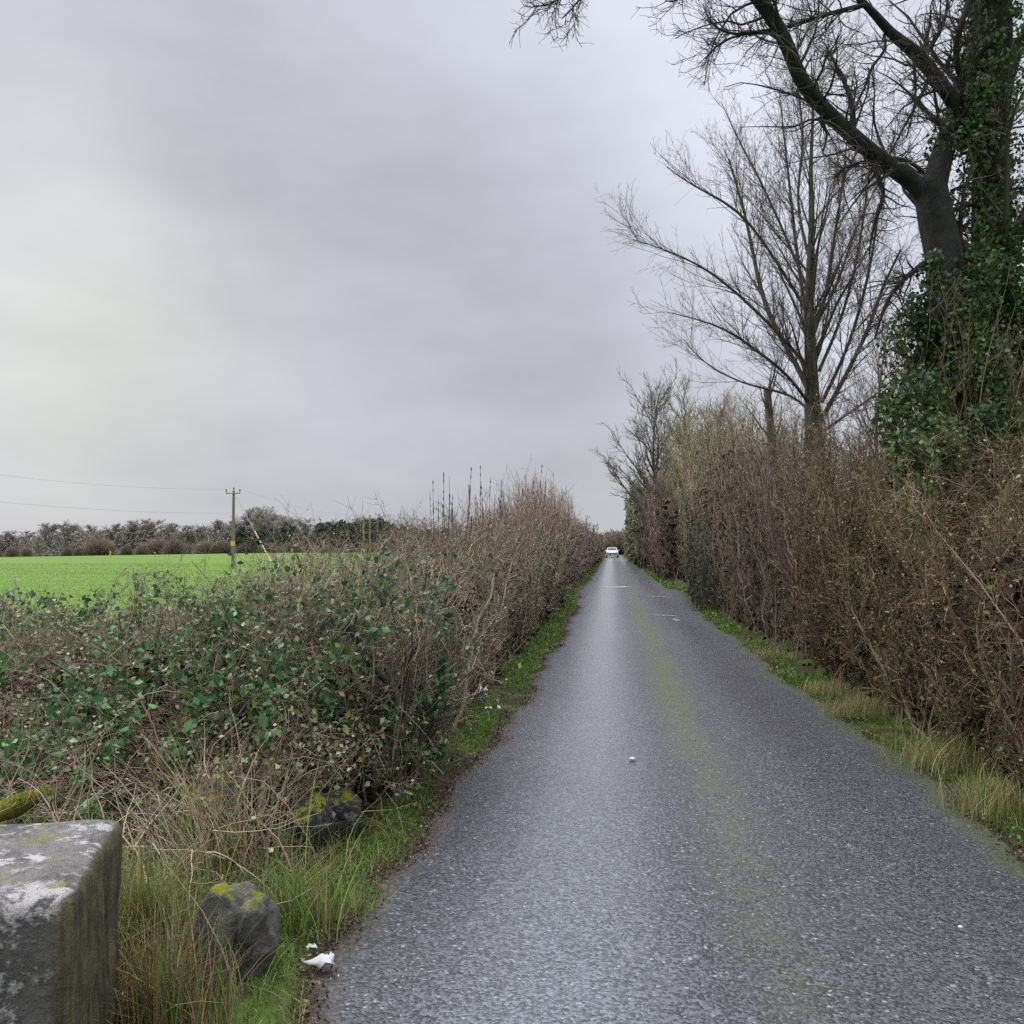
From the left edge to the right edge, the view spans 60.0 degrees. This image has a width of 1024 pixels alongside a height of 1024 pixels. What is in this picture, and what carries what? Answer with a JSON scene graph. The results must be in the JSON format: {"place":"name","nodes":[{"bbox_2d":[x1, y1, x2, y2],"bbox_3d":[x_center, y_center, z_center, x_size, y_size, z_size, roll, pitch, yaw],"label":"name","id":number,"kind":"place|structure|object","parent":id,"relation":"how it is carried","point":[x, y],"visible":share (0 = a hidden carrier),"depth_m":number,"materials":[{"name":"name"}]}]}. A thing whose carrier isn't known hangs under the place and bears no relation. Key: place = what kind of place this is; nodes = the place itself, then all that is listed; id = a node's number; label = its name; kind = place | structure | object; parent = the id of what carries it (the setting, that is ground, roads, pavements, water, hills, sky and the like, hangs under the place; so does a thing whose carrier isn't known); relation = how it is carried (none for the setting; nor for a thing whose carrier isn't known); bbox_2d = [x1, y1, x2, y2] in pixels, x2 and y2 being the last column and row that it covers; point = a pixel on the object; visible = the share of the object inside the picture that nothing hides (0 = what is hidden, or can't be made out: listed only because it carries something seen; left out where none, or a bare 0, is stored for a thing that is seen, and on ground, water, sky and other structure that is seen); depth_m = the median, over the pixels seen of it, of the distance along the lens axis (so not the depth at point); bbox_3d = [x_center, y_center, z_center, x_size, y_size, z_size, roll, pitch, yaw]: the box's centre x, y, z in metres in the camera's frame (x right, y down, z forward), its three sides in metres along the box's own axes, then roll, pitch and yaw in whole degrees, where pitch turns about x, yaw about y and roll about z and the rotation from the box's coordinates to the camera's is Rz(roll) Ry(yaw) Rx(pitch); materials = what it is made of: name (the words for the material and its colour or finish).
{"place":"outdoors","nodes":[
{"label":"outdoors","id":0,"kind":"place"},
{"bbox_2d":[0,550,435,641],"bbox_3d":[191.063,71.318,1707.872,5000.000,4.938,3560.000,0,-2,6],"label":"ground","id":1,"kind":"structure","parent":0,"point":[132,560],"depth_m":79.74,"materials":[{"name":"green plant"}]},
{"bbox_2d":[0,530,18,550],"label":"bare tree","id":2,"kind":"object","parent":1,"relation":"on","point":[10,536],"visible":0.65,"depth_m":270.96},
{"bbox_2d":[2,545,18,556],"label":"round bush","id":3,"kind":"object","parent":1,"relation":"on","point":[10,552],"visible":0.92,"depth_m":250.85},
{"bbox_2d":[19,547,34,556],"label":"round bush","id":4,"kind":"object","parent":1,"relation":"on","point":[26,552],"visible":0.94,"depth_m":251.15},
{"bbox_2d":[18,531,39,545],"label":"bare tree","id":5,"kind":"object","parent":1,"relation":"on","point":[26,534],"visible":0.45,"depth_m":288.13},
{"bbox_2d":[29,534,45,556],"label":"bare tree","id":6,"kind":"object","parent":1,"relation":"on","point":[37,547],"visible":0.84,"depth_m":268.15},
{"bbox_2d":[37,526,57,555],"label":"bare tree","id":7,"kind":"object","parent":1,"relation":"on","point":[45,534],"visible":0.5,"depth_m":281.35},
{"bbox_2d":[38,522,61,552],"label":"bare tree","id":8,"kind":"object","parent":1,"relation":"on","point":[49,529],"visible":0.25,"depth_m":297.33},
{"bbox_2d":[33,523,66,553],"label":"bare tree","id":9,"kind":"object","parent":1,"relation":"on","point":[55,528],"visible":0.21,"depth_m":298.13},
{"bbox_2d":[60,546,73,555],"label":"round bush","id":10,"kind":"object","parent":1,"relation":"on","point":[65,551],"visible":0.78,"depth_m":255.37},
{"bbox_2d":[58,520,79,549],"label":"bare tree","id":11,"kind":"object","parent":1,"relation":"on","point":[65,528],"visible":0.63,"depth_m":276.40,"materials":[{"name":"plant"}]},
{"bbox_2d":[55,523,82,549],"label":"bare tree","id":12,"kind":"object","parent":1,"relation":"on","point":[74,527],"visible":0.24,"depth_m":283.45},
{"bbox_2d":[72,546,84,555],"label":"round bush","id":13,"kind":"object","parent":1,"relation":"on","point":[75,552],"visible":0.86,"depth_m":250.09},
{"bbox_2d":[82,524,104,540],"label":"bare tree","id":14,"kind":"object","parent":1,"relation":"on","point":[89,527],"visible":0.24,"depth_m":298.84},
{"bbox_2d":[79,537,119,555],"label":"round bush","id":15,"kind":"object","parent":1,"relation":"on","point":[102,547],"visible":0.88,"depth_m":252.34,"materials":[{"name":"plant"}]},
{"bbox_2d":[101,523,125,548],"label":"bare tree","id":16,"kind":"object","parent":1,"relation":"on","point":[115,529],"visible":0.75,"depth_m":267.22,"materials":[{"name":"plant"}]},
{"bbox_2d":[119,546,134,554],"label":"round bush","id":17,"kind":"object","parent":1,"relation":"on","point":[127,550],"visible":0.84,"depth_m":250.82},
{"bbox_2d":[118,520,141,548],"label":"bare tree","id":18,"kind":"object","parent":1,"relation":"on","point":[130,530],"visible":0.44,"depth_m":276.80,"materials":[{"name":"plant"}]},
{"bbox_2d":[115,519,148,550],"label":"bare tree","id":19,"kind":"object","parent":1,"relation":"on","point":[135,526],"visible":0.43,"depth_m":279.87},
{"bbox_2d":[133,542,150,554],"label":"round bush","id":20,"kind":"object","parent":1,"relation":"on","point":[143,549],"visible":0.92,"depth_m":245.15,"materials":[{"name":"plant"}]},
{"bbox_2d":[128,519,165,543],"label":"bare tree","id":21,"kind":"object","parent":1,"relation":"on","point":[157,522],"visible":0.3,"depth_m":278.24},
{"bbox_2d":[135,519,160,544],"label":"bare tree","id":22,"kind":"object","parent":1,"relation":"on","point":[149,529],"visible":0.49,"depth_m":274.26,"materials":[{"name":"plant"}]},
{"bbox_2d":[145,537,169,554],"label":"round bush","id":23,"kind":"object","parent":1,"relation":"on","point":[154,545],"visible":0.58,"depth_m":248.10,"materials":[{"name":"plant"}]},
{"bbox_2d":[153,522,175,539],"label":"bare tree","id":24,"kind":"object","parent":1,"relation":"on","point":[163,529],"visible":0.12,"depth_m":279.86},
{"bbox_2d":[159,522,181,542],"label":"bare tree","id":25,"kind":"object","parent":1,"relation":"on","point":[172,529],"visible":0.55,"depth_m":271.95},
{"bbox_2d":[158,537,188,554],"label":"round bush","id":26,"kind":"object","parent":1,"relation":"on","point":[175,546],"visible":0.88,"depth_m":242.93,"materials":[{"name":"plant"}]},
{"bbox_2d":[170,524,189,540],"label":"bare tree","id":27,"kind":"object","parent":1,"relation":"on","point":[183,527],"visible":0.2,"depth_m":279.35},
{"bbox_2d":[178,526,200,547],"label":"bare tree","id":28,"kind":"object","parent":1,"relation":"on","point":[190,539],"visible":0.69,"depth_m":261.87,"materials":[{"name":"plant"}]},
{"bbox_2d":[185,525,204,546],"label":"bare tree","id":29,"kind":"object","parent":1,"relation":"on","point":[194,530],"visible":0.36,"depth_m":269.35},
{"bbox_2d":[191,540,217,553],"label":"round bush","id":30,"kind":"object","parent":1,"relation":"on","point":[201,549],"visible":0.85,"depth_m":243.63,"materials":[{"name":"plant"}]},
{"bbox_2d":[195,523,215,544],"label":"bare tree","id":31,"kind":"object","parent":1,"relation":"on","point":[203,529],"visible":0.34,"depth_m":273.34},
{"bbox_2d":[0,523,424,556],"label":"woodland undergrowth","id":32,"kind":"object","parent":1,"relation":"on","point":[80,541],"visible":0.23,"depth_m":267.31,"materials":[{"name":"plant"}]},
{"bbox_2d":[212,519,227,543],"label":"bare tree","id":33,"kind":"object","parent":1,"relation":"on","point":[219,527],"visible":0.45,"depth_m":276.96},
{"bbox_2d":[213,540,236,553],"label":"round bush","id":34,"kind":"object","parent":1,"relation":"on","point":[222,547],"visible":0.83,"depth_m":244.59,"materials":[{"name":"plant"}]},
{"bbox_2d":[218,524,231,541],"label":"bare tree","id":35,"kind":"object","parent":1,"relation":"on","point":[225,535],"visible":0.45,"depth_m":274.54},
{"bbox_2d":[231,526,249,548],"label":"conifer","id":36,"kind":"object","parent":1,"relation":"on","point":[240,537],"visible":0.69,"depth_m":252.60,"materials":[{"name":"plant"}]},
{"bbox_2d":[235,541,255,552],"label":"round bush","id":37,"kind":"object","parent":1,"relation":"on","point":[249,549],"visible":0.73,"depth_m":250.00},
{"bbox_2d":[235,506,256,529],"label":"bare tree","id":38,"kind":"object","parent":1,"relation":"on","point":[246,523],"visible":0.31,"depth_m":274.74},
{"bbox_2d":[226,487,272,568],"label":"utility pole","id":39,"kind":"object","parent":1,"relation":"on","point":[233,493],"visible":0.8,"depth_m":88.52,"materials":[{"name":"brown wood"}]},
{"bbox_2d":[246,530,263,551],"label":"conifer","id":40,"kind":"object","parent":1,"relation":"on","point":[253,543],"visible":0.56,"depth_m":251.82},
{"bbox_2d":[255,525,272,547],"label":"conifer","id":41,"kind":"object","parent":1,"relation":"on","point":[263,530],"visible":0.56,"depth_m":254.08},
{"bbox_2d":[244,507,289,541],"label":"bare tree","id":42,"kind":"object","parent":1,"relation":"on","point":[268,520],"visible":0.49,"depth_m":261.80,"materials":[{"name":"plant"}]},
{"bbox_2d":[255,542,279,552],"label":"round bush","id":43,"kind":"object","parent":1,"relation":"on","point":[266,547],"visible":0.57,"depth_m":245.00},
{"bbox_2d":[275,522,294,547],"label":"conifer","id":44,"kind":"object","parent":1,"relation":"on","point":[283,529],"visible":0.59,"depth_m":256.27,"materials":[{"name":"plant"}]},
{"bbox_2d":[272,515,302,541],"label":"bare tree","id":45,"kind":"object","parent":1,"relation":"on","point":[288,520],"visible":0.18,"depth_m":264.86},
{"bbox_2d":[281,540,304,552],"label":"round bush","id":46,"kind":"object","parent":1,"relation":"on","point":[288,546],"visible":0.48,"depth_m":242.93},
{"bbox_2d":[291,523,311,544],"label":"bare tree","id":47,"kind":"object","parent":1,"relation":"on","point":[305,534],"visible":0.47,"depth_m":257.87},
{"bbox_2d":[292,518,314,544],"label":"bare tree","id":48,"kind":"object","parent":1,"relation":"on","point":[306,521],"visible":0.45,"depth_m":260.69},
{"bbox_2d":[307,523,331,549],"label":"conifer","id":49,"kind":"object","parent":1,"relation":"on","point":[320,529],"visible":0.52,"depth_m":250.93,"materials":[{"name":"plant"}]},
{"bbox_2d":[327,524,337,552],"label":"conifer","id":50,"kind":"object","parent":1,"relation":"on","point":[331,529],"visible":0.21,"depth_m":256.22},
{"bbox_2d":[330,519,353,550],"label":"conifer","id":51,"kind":"object","parent":1,"relation":"on","point":[344,529],"visible":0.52,"depth_m":251.00,"materials":[{"name":"plant"}]},
{"bbox_2d":[347,522,356,545],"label":"conifer","id":52,"kind":"object","parent":1,"relation":"on","point":[351,527],"visible":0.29,"depth_m":255.95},
{"bbox_2d":[349,519,376,551],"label":"conifer","id":53,"kind":"object","parent":1,"relation":"on","point":[360,534],"visible":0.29,"depth_m":252.09,"materials":[{"name":"plant"}]},
{"bbox_2d":[365,518,381,543],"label":"conifer","id":54,"kind":"object","parent":1,"relation":"on","point":[372,528],"visible":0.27,"depth_m":255.53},
{"bbox_2d":[375,517,387,543],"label":"conifer","id":55,"kind":"object","parent":1,"relation":"on","point":[379,523],"visible":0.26,"depth_m":257.30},
{"bbox_2d":[185,577,1023,1023],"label":"verge weeds","id":56,"kind":"object","parent":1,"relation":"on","point":[729,625],"visible":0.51,"depth_m":10.08,"materials":[{"name":"green plant"}]},
{"bbox_2d":[602,528,625,554],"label":"round bush","id":57,"kind":"object","parent":1,"relation":"on","point":[616,540],"visible":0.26,"depth_m":186.69,"materials":[{"name":"plant"}]},
{"bbox_2d":[5,555,605,1023],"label":"verge","id":58,"kind":"structure","parent":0,"point":[441,781],"depth_m":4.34,"materials":[{"name":"plant"}]},
{"bbox_2d":[0,819,122,1023],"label":"stone block","id":59,"kind":"structure","parent":58,"relation":"on","point":[60,883],"depth_m":2.34,"materials":[{"name":"stone"}]},
{"bbox_2d":[147,796,175,835],"bbox_3d":[-1.752,1.541,4.466,0.150,0.202,0.211,0,-2,6],"label":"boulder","id":60,"kind":"object","parent":58,"relation":"on","point":[169,813],"visible":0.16,"depth_m":4.40,"materials":[{"name":"grey stone"}]},
{"bbox_2d":[32,693,331,895],"bbox_3d":[-1.449,1.190,3.960,1.834,0.894,1.228,0,-2,-7],"label":"dry grass tuft","id":61,"kind":"object","parent":58,"relation":"on","point":[202,838],"visible":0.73,"depth_m":4.03,"materials":[{"name":"plant"}]},
{"bbox_2d":[0,687,378,930],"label":"dead twigs","id":62,"kind":"object","parent":58,"relation":"on","point":[76,810],"visible":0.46,"depth_m":4.14,"materials":[{"name":"brown plant"}]},
{"bbox_2d":[101,848,306,1023],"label":"dry grass tuft","id":63,"kind":"object","parent":58,"relation":"on","point":[153,1005],"visible":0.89,"depth_m":2.79,"materials":[{"name":"plant"}]},
{"bbox_2d":[175,771,255,847],"bbox_3d":[-1.454,1.510,4.390,0.353,0.445,0.438,0,-2,6],"label":"boulder","id":64,"kind":"object","parent":58,"relation":"on","point":[216,782],"visible":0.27,"depth_m":4.28,"materials":[{"name":"stone"}]},
{"bbox_2d":[0,674,459,1023],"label":"rough grass","id":65,"kind":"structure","parent":58,"relation":"on","point":[355,862],"depth_m":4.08,"materials":[{"name":"plant"}]},
{"bbox_2d":[0,784,54,821],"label":"mossy log","id":66,"kind":"object","parent":65,"relation":"on","point":[16,809],"visible":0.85,"depth_m":3.87,"materials":[{"name":"green plant"}]},
{"bbox_2d":[190,880,281,991],"bbox_3d":[-1.014,1.582,3.243,0.319,0.461,0.288,8,4,-2],"label":"boulder","id":67,"kind":"object","parent":58,"relation":"on","point":[255,900],"visible":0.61,"depth_m":3.17,"materials":[{"name":"grey stone"}]},
{"bbox_2d":[0,541,520,875],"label":"bramble thicket","id":68,"kind":"object","parent":58,"relation":"on","point":[40,638],"visible":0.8,"depth_m":5.08,"materials":[{"name":"green plant"}]},
{"bbox_2d":[142,706,400,873],"bbox_3d":[-1.013,1.284,4.331,1.480,0.734,1.088,1,-3,-26],"label":"dry grass tuft","id":69,"kind":"object","parent":58,"relation":"on","point":[261,802],"visible":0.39,"depth_m":4.23,"materials":[{"name":"plant"}]},
{"bbox_2d":[1,490,574,836],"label":"hedge","id":70,"kind":"object","parent":58,"relation":"on","point":[517,596],"visible":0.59,"depth_m":7.70,"materials":[{"name":"brown plant"}]},
{"bbox_2d":[273,791,334,853],"bbox_3d":[-1.070,1.611,4.556,0.333,0.331,0.364,0,-2,6],"label":"boulder","id":71,"kind":"object","parent":58,"relation":"on","point":[318,806],"visible":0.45,"depth_m":4.44,"materials":[{"name":"stone"}]},
{"bbox_2d":[207,829,409,942],"bbox_3d":[-0.884,1.486,3.731,0.772,0.404,0.820,-2,-3,39],"label":"dry grass tuft","id":72,"kind":"object","parent":58,"relation":"on","point":[297,911],"visible":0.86,"depth_m":3.67,"materials":[{"name":"plant"}]},
{"bbox_2d":[174,534,482,807],"bbox_3d":[-1.135,1.108,5.957,1.736,1.934,2.473,0,-2,6],"label":"evergreen bush","id":73,"kind":"object","parent":58,"relation":"on","point":[443,659],"visible":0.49,"depth_m":5.62,"materials":[{"name":"green plant"}]},
{"bbox_2d":[325,788,362,842],"bbox_3d":[-0.942,1.649,4.790,0.272,0.282,0.281,0,-2,6],"label":"boulder","id":74,"kind":"object","parent":58,"relation":"on","point":[347,814],"visible":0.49,"depth_m":4.70,"materials":[{"name":"stone"}]},
{"bbox_2d":[480,465,480,567],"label":"dead stalk","id":75,"kind":"object","parent":58,"relation":"on","point":[480,503],"visible":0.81,"depth_m":13.18,"materials":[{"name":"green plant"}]},
{"bbox_2d":[435,468,588,567],"bbox_3d":[1.285,0.640,31.784,2.569,4.249,33.666,0,-2,6],"label":"red twig shrub","id":76,"kind":"object","parent":58,"relation":"on","point":[545,506],"visible":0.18,"depth_m":23.06,"materials":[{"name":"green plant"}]},
{"bbox_2d":[517,504,605,606],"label":"hedge","id":77,"kind":"object","parent":58,"relation":"on","point":[591,545],"visible":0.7,"depth_m":36.81,"materials":[{"name":"brown plant"}]},
{"bbox_2d":[0,0,1023,546],"label":"sky","id":78,"kind":"structure","parent":0,"point":[304,253],"materials":[{"name":"grey"}]},
{"bbox_2d":[308,555,1023,1023],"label":"road","id":79,"kind":"structure","parent":0,"point":[740,839],"depth_m":4.32,"materials":[{"name":"asphalt"}]},
{"bbox_2d":[303,952,335,968],"bbox_3d":[-0.713,1.690,3.344,0.133,0.037,0.092,0,-2,6],"label":"paper scrap","id":80,"kind":"object","parent":79,"relation":"on","point":[320,960],"visible":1,"depth_m":3.33,"materials":[{"name":"paper"}]},
{"bbox_2d":[284,603,584,1023],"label":"leaf litter","id":81,"kind":"object","parent":79,"relation":"on","point":[308,1013],"visible":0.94,"depth_m":4.42,"materials":[{"name":"plant"}]},
{"bbox_2d":[605,547,618,557],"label":"car","id":82,"kind":"object","parent":79,"relation":"on","point":[611,550],"visible":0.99,"depth_m":131.37,"materials":[{"name":"white paint"}]},
{"bbox_2d":[698,607,1023,868],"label":"leaf litter","id":83,"kind":"object","parent":79,"relation":"on","point":[978,817],"visible":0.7,"depth_m":5.90,"materials":[{"name":"plant"}]},
{"bbox_2d":[622,554,1023,862],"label":"verge","id":84,"kind":"structure","parent":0,"point":[889,721],"depth_m":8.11,"materials":[{"name":"plant"}]},
{"bbox_2d":[621,454,674,569],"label":"green bush","id":85,"kind":"object","parent":84,"relation":"on","point":[634,533],"visible":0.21,"depth_m":71.91,"materials":[{"name":"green plant"}]},
{"bbox_2d":[589,354,710,519],"bbox_3d":[9.410,-3.013,57.485,8.865,13.781,7.299,0,-2,6],"label":"bare tree","id":86,"kind":"object","parent":84,"relation":"on","point":[642,437],"visible":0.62,"depth_m":57.16,"materials":[{"name":"grey plant"}]},
{"bbox_2d":[634,448,688,580],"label":"hawthorn bush","id":87,"kind":"object","parent":84,"relation":"on","point":[658,550],"visible":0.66,"depth_m":43.19,"materials":[{"name":"brown plant"}]},
{"bbox_2d":[646,370,719,505],"bbox_3d":[8.983,-2.140,47.205,3.849,11.229,3.734,1,-2,-16],"label":"bare tree","id":88,"kind":"object","parent":84,"relation":"on","point":[686,414],"visible":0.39,"depth_m":47.28,"materials":[{"name":"brown plant"}]},
{"bbox_2d":[679,483,734,615],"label":"ivy shrub","id":89,"kind":"object","parent":84,"relation":"on","point":[697,588],"visible":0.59,"depth_m":22.72,"materials":[{"name":"green plant"}]},
{"bbox_2d":[673,385,741,520],"bbox_3d":[8.972,-1.172,39.292,3.708,8.667,2.781,0,-2,6],"label":"bare tree","id":90,"kind":"object","parent":84,"relation":"on","point":[712,414],"visible":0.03,"depth_m":39.20,"materials":[{"name":"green plant"}]},
{"bbox_2d":[663,375,829,584],"bbox_3d":[9.243,-0.963,35.264,5.976,8.486,18.836,0,-2,6],"label":"willow bush","id":91,"kind":"object","parent":84,"relation":"on","point":[681,461],"visible":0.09,"depth_m":34.53,"materials":[{"name":"brown plant"}]},
{"bbox_2d":[594,0,925,492],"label":"bare tree","id":92,"kind":"object","parent":84,"relation":"on","point":[809,322],"visible":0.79,"depth_m":16.94,"materials":[{"name":"brown plant"}]},
{"bbox_2d":[734,642,794,660],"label":"dry grass tuft","id":93,"kind":"object","parent":84,"relation":"on","point":[770,656],"visible":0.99,"depth_m":12.46,"materials":[{"name":"plant"}]},
{"bbox_2d":[509,0,1023,650],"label":"ivy tree","id":94,"kind":"object","parent":84,"relation":"on","point":[965,324],"visible":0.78,"depth_m":9.11,"materials":[{"name":"green plant"}]},
{"bbox_2d":[729,350,803,612],"bbox_3d":[5.311,-0.522,17.817,1.307,5.650,1.339,2,-3,-44],"label":"snapped trunk","id":95,"kind":"object","parent":84,"relation":"on","point":[767,399],"visible":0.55,"depth_m":18.04,"materials":[{"name":"brown plant"}]},
{"bbox_2d":[668,380,889,624],"bbox_3d":[7.073,-0.275,23.202,5.095,5.831,14.309,0,-2,6],"label":"thorn shrub","id":96,"kind":"object","parent":84,"relation":"on","point":[717,530],"visible":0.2,"depth_m":21.21,"materials":[{"name":"brown plant"}]},
{"bbox_2d":[698,386,903,667],"bbox_3d":[5.842,-0.004,14.744,5.186,4.497,10.345,0,-2,6],"label":"thorn shrub","id":97,"kind":"object","parent":84,"relation":"on","point":[765,603],"visible":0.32,"depth_m":14.21,"materials":[{"name":"brown plant"}]},
{"bbox_2d":[791,669,858,698],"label":"dry grass tuft","id":98,"kind":"object","parent":84,"relation":"on","point":[833,690],"visible":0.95,"depth_m":9.47,"materials":[{"name":"plant"}]},
{"bbox_2d":[781,254,911,497],"bbox_3d":[5.327,-0.787,13.159,1.913,5.825,2.079,2,-3,-35],"label":"bare tree","id":99,"kind":"object","parent":84,"relation":"on","point":[865,400],"visible":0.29,"depth_m":13.11,"materials":[{"name":"brown plant"}]},
{"bbox_2d":[800,678,909,720],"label":"dry grass tuft","id":100,"kind":"object","parent":84,"relation":"on","point":[850,708],"visible":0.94,"depth_m":8.26,"materials":[{"name":"plant"}]},
{"bbox_2d":[769,395,1023,790],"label":"hedge","id":101,"kind":"object","parent":84,"relation":"on","point":[971,663],"visible":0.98,"depth_m":7.36,"materials":[{"name":"brown plant"}]},
{"bbox_2d":[869,703,1023,780],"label":"dry grass tuft","id":102,"kind":"object","parent":84,"relation":"on","point":[934,762],"visible":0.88,"depth_m":6.31,"materials":[{"name":"plant"}]},
{"bbox_2d":[926,753,1023,825],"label":"dry grass tuft","id":103,"kind":"object","parent":84,"relation":"on","point":[986,802],"visible":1,"depth_m":5.30,"materials":[{"name":"plant"}]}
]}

